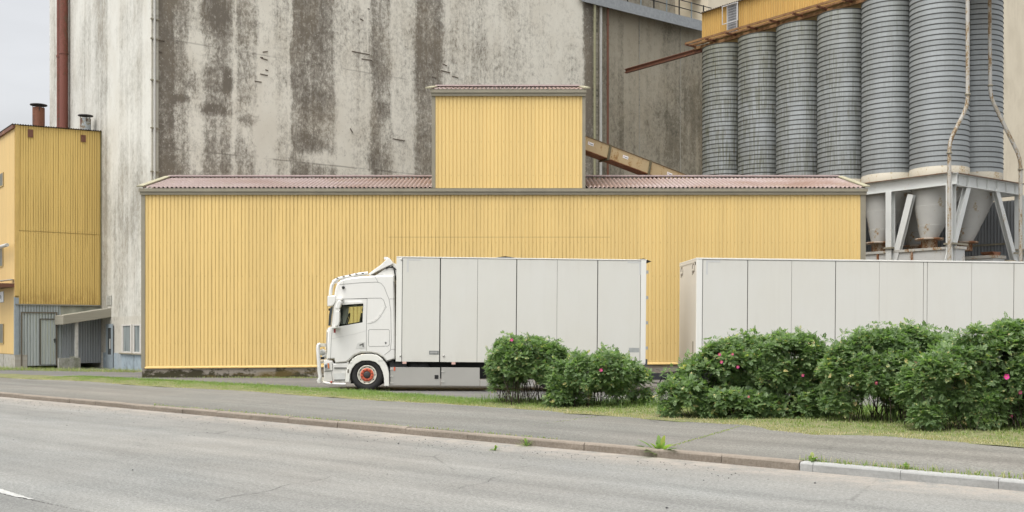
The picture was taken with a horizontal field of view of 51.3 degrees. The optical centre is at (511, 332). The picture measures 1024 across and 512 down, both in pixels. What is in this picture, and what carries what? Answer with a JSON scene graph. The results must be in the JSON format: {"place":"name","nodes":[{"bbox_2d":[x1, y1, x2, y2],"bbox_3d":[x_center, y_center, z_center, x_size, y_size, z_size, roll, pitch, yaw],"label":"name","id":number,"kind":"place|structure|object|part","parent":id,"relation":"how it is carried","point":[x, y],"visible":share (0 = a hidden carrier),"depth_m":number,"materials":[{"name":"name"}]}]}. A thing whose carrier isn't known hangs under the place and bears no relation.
{"place":"outdoors","nodes":[
{"label":"outdoors","id":0,"kind":"place"},
{"bbox_2d":[0,0,49,130],"label":"sky","id":1,"kind":"structure","parent":0,"point":[24,24],"materials":[{"name":"white"}]},
{"bbox_2d":[6,401,735,477],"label":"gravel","id":2,"kind":"structure","parent":0,"point":[375,435],"depth_m":18.29,"materials":[{"name":"grey gravel"}]},
{"bbox_2d":[0,364,1010,446],"bbox_3d":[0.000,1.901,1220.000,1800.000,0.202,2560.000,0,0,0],"label":"ground","id":3,"kind":"structure","parent":0,"point":[466,391],"depth_m":37.14,"materials":[{"name":"green plant"}]},
{"bbox_2d":[0,103,110,368],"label":"yellow annex","id":4,"kind":"object","parent":3,"relation":"on","point":[52,312],"visible":0.98,"depth_m":53.77,"materials":[{"name":"metal"}]},
{"bbox_2d":[0,248,2,266],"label":"window","id":5,"kind":"structure","parent":4,"relation":"in","point":[1,250],"depth_m":54.82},
{"bbox_2d":[0,291,3,302],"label":"wall sign","id":6,"kind":"object","parent":4,"relation":"attached to","point":[1,296],"visible":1,"depth_m":54.69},
{"bbox_2d":[0,172,3,187],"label":"window","id":7,"kind":"structure","parent":4,"relation":"in","point":[2,174],"depth_m":54.72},
{"bbox_2d":[0,324,3,343],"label":"window","id":8,"kind":"structure","parent":4,"relation":"in","point":[1,325],"depth_m":54.70,"materials":[{"name":"grey glass"}]},
{"bbox_2d":[50,0,711,370],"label":"grain tower","id":9,"kind":"structure","parent":3,"relation":"on","point":[156,89],"depth_m":55.26,"materials":[{"name":"concrete"}]},
{"bbox_2d":[106,324,113,368],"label":"door","id":10,"kind":"structure","parent":9,"relation":"in","point":[109,327],"depth_m":53.71,"materials":[{"name":"grey metal"}]},
{"bbox_2d":[121,324,131,352],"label":"window","id":11,"kind":"structure","parent":9,"relation":"in","point":[126,329],"depth_m":51.82,"materials":[{"name":"grey glass"}]},
{"bbox_2d":[132,324,140,353],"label":"window","id":12,"kind":"structure","parent":9,"relation":"in","point":[136,328],"depth_m":50.63,"materials":[{"name":"white glass"}]},
{"bbox_2d":[0,392,803,470],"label":"kerb","id":13,"kind":"structure","parent":3,"relation":"on","point":[765,462],"depth_m":17.86,"materials":[{"name":"grey concrete"}]},
{"bbox_2d":[316,256,651,391],"bbox_3d":[-0.907,-0.285,34.234,10.473,4.231,3.040,0,0,-3],"label":"box truck","id":14,"kind":"object","parent":3,"relation":"on","point":[424,321],"visible":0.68,"depth_m":33.15,"materials":[{"name":"white paint"}]},
{"bbox_3d":[-2.822,-0.708,33.085,1.150,3.215,0.042,0,0,-3],"label":"side door","id":15,"kind":"part","parent":14,"relation":"part of","materials":[{"name":"metal"}]},
{"bbox_3d":[-1.649,-0.696,33.144,1.138,3.215,0.030,0,0,-3],"label":"side door","id":16,"kind":"part","parent":14,"relation":"part of","materials":[{"name":"white metal"}]},
{"bbox_3d":[-0.474,-0.685,33.197,1.198,3.215,0.030,0,0,-3],"label":"side door","id":17,"kind":"part","parent":14,"relation":"part of","materials":[{"name":"white metal"}]},
{"bbox_3d":[0.774,-0.673,33.254,1.249,3.215,0.030,0,0,-3],"label":"side door","id":18,"kind":"part","parent":14,"relation":"part of","materials":[{"name":"white metal"}]},
{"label":"side door","id":19,"kind":"part","parent":14,"relation":"part of","materials":[{"name":"metal"}]},
{"bbox_3d":[3.352,-0.648,33.370,1.337,3.216,0.033,0,0,-3],"label":"side door","id":20,"kind":"part","parent":14,"relation":"part of","materials":[{"name":"white metal"}]},
{"bbox_2d":[136,85,869,379],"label":"yellow shed","id":21,"kind":"structure","parent":3,"relation":"on","point":[239,273],"depth_m":42.87,"materials":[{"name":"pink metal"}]},
{"bbox_2d":[585,135,686,174],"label":"conveyor duct","id":22,"kind":"object","parent":21,"relation":"attached to","point":[610,154],"visible":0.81,"depth_m":46.94,"materials":[{"name":"beige metal"}]},
{"bbox_2d":[649,258,1023,392],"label":"box trailer","id":23,"kind":"object","parent":3,"relation":"on","point":[830,298],"visible":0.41,"depth_m":33.70,"materials":[{"name":"white metal"}]},
{"bbox_3d":[6.689,-0.615,33.521,1.409,3.345,0.033,0,0,-3],"label":"side door","id":24,"kind":"part","parent":23,"relation":"part of","materials":[{"name":"white metal"}]},
{"bbox_3d":[8.106,-0.604,33.587,1.383,3.341,0.030,0,0,-3],"label":"side door","id":25,"kind":"part","parent":23,"relation":"part of","materials":[{"name":"white metal"}]},
{"bbox_3d":[9.501,-0.594,33.650,1.388,3.337,0.030,0,0,-3],"label":"side door","id":26,"kind":"part","parent":23,"relation":"part of","materials":[{"name":"white metal"}]},
{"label":"side door","id":27,"kind":"part","parent":23,"relation":"part of","materials":[{"name":"white metal"}]},
{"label":"side door","id":28,"kind":"part","parent":23,"relation":"part of","materials":[{"name":"white metal"}]},
{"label":"side door","id":29,"kind":"part","parent":23,"relation":"part of","materials":[{"name":"white metal"}]},
{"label":"side door","id":30,"kind":"part","parent":23,"relation":"part of","materials":[{"name":"white metal"}]},
{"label":"side door","id":31,"kind":"part","parent":23,"relation":"part of","materials":[{"name":"white metal"}]},
{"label":"side door","id":32,"kind":"part","parent":23,"relation":"part of","materials":[{"name":"white metal"}]},
{"bbox_2d":[675,0,1023,200],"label":"tan block","id":33,"kind":"structure","parent":3,"relation":"on","point":[1013,61],"depth_m":96.01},
{"bbox_2d":[800,461,1023,490],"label":"kerb","id":34,"kind":"structure","parent":3,"relation":"on","point":[1014,484],"depth_m":12.90,"materials":[{"name":"grey concrete"}]},
{"bbox_2d":[857,172,1023,371],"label":"steel platform","id":35,"kind":"structure","parent":3,"relation":"on","point":[998,230],"depth_m":50.25,"materials":[{"name":"grey metal"}]},
{"bbox_2d":[702,42,737,174],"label":"grain silo","id":36,"kind":"object","parent":35,"relation":"on","point":[719,108],"visible":0.61,"depth_m":59.01,"materials":[{"name":"grey metal"}]},
{"bbox_2d":[738,31,775,174],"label":"grain silo","id":37,"kind":"object","parent":35,"relation":"on","point":[756,103],"visible":0.63,"depth_m":56.94,"materials":[{"name":"grey metal"}]},
{"bbox_2d":[776,20,816,174],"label":"grain silo","id":38,"kind":"object","parent":35,"relation":"on","point":[796,97],"visible":0.64,"depth_m":54.88,"materials":[{"name":"grey metal"}]},
{"bbox_2d":[817,8,860,181],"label":"grain silo","id":39,"kind":"object","parent":35,"relation":"on","point":[838,91],"visible":0.66,"depth_m":52.81,"materials":[{"name":"grey metal"}]},
{"bbox_2d":[624,0,865,72],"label":"yellow gallery","id":40,"kind":"object","parent":39,"relation":"on","point":[734,21],"visible":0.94,"depth_m":58.56,"materials":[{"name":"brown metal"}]},
{"bbox_2d":[722,2,737,32],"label":"window","id":41,"kind":"structure","parent":40,"relation":"in","point":[732,10],"depth_m":59.41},
{"bbox_2d":[861,0,911,251],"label":"grain silo","id":42,"kind":"object","parent":35,"relation":"on","point":[884,89],"visible":0.73,"depth_m":50.79,"materials":[{"name":"grey metal"}]},
{"bbox_2d":[901,205,920,248],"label":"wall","id":43,"kind":"structure","parent":35,"relation":"on","point":[912,234],"depth_m":52.72,"materials":[{"name":"grey metal"}]},
{"bbox_2d":[866,246,966,260],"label":"trough conveyor","id":44,"kind":"object","parent":35,"relation":"attached to","point":[935,254],"visible":0.3,"depth_m":48.91,"materials":[{"name":"metal"}]},
{"bbox_2d":[909,0,969,247],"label":"grain silo","id":45,"kind":"object","parent":35,"relation":"on","point":[937,62],"visible":0.91,"depth_m":48.73,"materials":[{"name":"grey metal"}]},
{"bbox_2d":[956,0,1003,251],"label":"grain silo","id":46,"kind":"object","parent":35,"relation":"on","point":[986,143],"visible":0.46,"depth_m":50.42,"materials":[{"name":"grey metal"}]},
{"bbox_2d":[965,251,1016,261],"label":"trough conveyor","id":47,"kind":"object","parent":35,"relation":"attached to","point":[991,256],"visible":0.07,"depth_m":50.00,"materials":[{"name":"grey metal"}]},
{"bbox_2d":[946,0,970,260],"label":"vent pipe","id":48,"kind":"object","parent":3,"relation":"on","point":[958,123],"visible":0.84,"depth_m":46.93,"materials":[{"name":"grey metal"}]},
{"bbox_2d":[987,0,1022,261],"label":"vent pipe","id":49,"kind":"object","parent":3,"relation":"on","point":[1005,127],"visible":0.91,"depth_m":49.33,"materials":[{"name":"grey metal"}]},
{"bbox_2d":[0,397,1023,511],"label":"road","id":50,"kind":"structure","parent":0,"point":[85,460],"depth_m":13.33,"materials":[{"name":"grey asphalt"}]},
{"bbox_2d":[0,489,32,498],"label":"road marking","id":51,"kind":"object","parent":50,"relation":"on","point":[3,491],"visible":1,"depth_m":11.82,"materials":[{"name":"paint"}]},
{"bbox_2d":[515,438,529,445],"bbox_3d":[0.202,1.728,16.909,0.432,0.143,0.370,0,0,0],"label":"weed","id":52,"kind":"object","parent":50,"relation":"on","point":[525,441],"visible":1,"depth_m":16.93,"materials":[{"name":"green plant"}]},
{"bbox_2d":[0,378,1023,478],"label":"pavement","id":53,"kind":"structure","parent":0,"point":[949,456],"depth_m":19.06,"materials":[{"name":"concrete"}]},
{"bbox_2d":[638,435,675,452],"bbox_3d":[2.120,1.638,15.539,0.755,0.324,0.694,0,0,22],"label":"weed","id":54,"kind":"object","parent":53,"relation":"on","point":[660,443],"visible":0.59,"depth_m":15.44,"materials":[{"name":"green plant"}]},
{"bbox_2d":[806,452,820,460],"bbox_3d":[3.938,1.625,13.979,0.316,0.119,0.276,0,0,-31],"label":"weed","id":55,"kind":"object","parent":53,"relation":"on","point":[812,454],"visible":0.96,"depth_m":14.00,"materials":[{"name":"green plant"}]},
{"bbox_2d":[0,373,1023,447],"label":"verge","id":56,"kind":"structure","parent":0,"point":[657,416],"depth_m":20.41,"materials":[{"name":"green plant"}]},
{"bbox_2d":[0,365,1023,479],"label":"grass","id":57,"kind":"structure","parent":56,"relation":"on","point":[104,370],"depth_m":20.07,"materials":[{"name":"green plant"}]},
{"bbox_2d":[482,330,571,404],"bbox_3d":[0.374,0.846,25.005,2.251,1.821,1.540,0,0,0],"label":"rose bush","id":58,"kind":"object","parent":56,"relation":"on","point":[523,363],"visible":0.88,"depth_m":24.69,"materials":[{"name":"green plant"}]},
{"bbox_2d":[541,342,655,407],"bbox_3d":[1.967,1.007,24.290,2.154,1.625,2.281,0,0,41],"label":"rose bush","id":59,"kind":"object","parent":56,"relation":"on","point":[616,373],"visible":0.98,"depth_m":23.80,"materials":[{"name":"green plant"}]},
{"bbox_2d":[653,326,851,418],"bbox_3d":[4.888,0.825,21.614,4.222,1.975,2.214,0,0,0],"label":"rose bush","id":60,"kind":"object","parent":56,"relation":"on","point":[727,360],"visible":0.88,"depth_m":20.99,"materials":[{"name":"green plant"}]},
{"bbox_2d":[814,317,957,422],"bbox_3d":[7.292,0.721,20.277,3.189,2.072,1.982,0,0,0],"label":"rose bush","id":61,"kind":"object","parent":56,"relation":"on","point":[873,356],"visible":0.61,"depth_m":19.89,"materials":[{"name":"green plant"}]},
{"bbox_2d":[890,343,993,431],"bbox_3d":[7.448,0.960,18.451,1.536,1.590,1.509,0,0,-36],"label":"rose bush","id":62,"kind":"object","parent":56,"relation":"on","point":[924,394],"visible":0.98,"depth_m":18.09,"materials":[{"name":"green plant"}]},
{"bbox_2d":[926,311,1023,430],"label":"rose bush","id":63,"kind":"object","parent":56,"relation":"on","point":[1001,342],"visible":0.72,"depth_m":18.18,"materials":[{"name":"green plant"}]}
]}

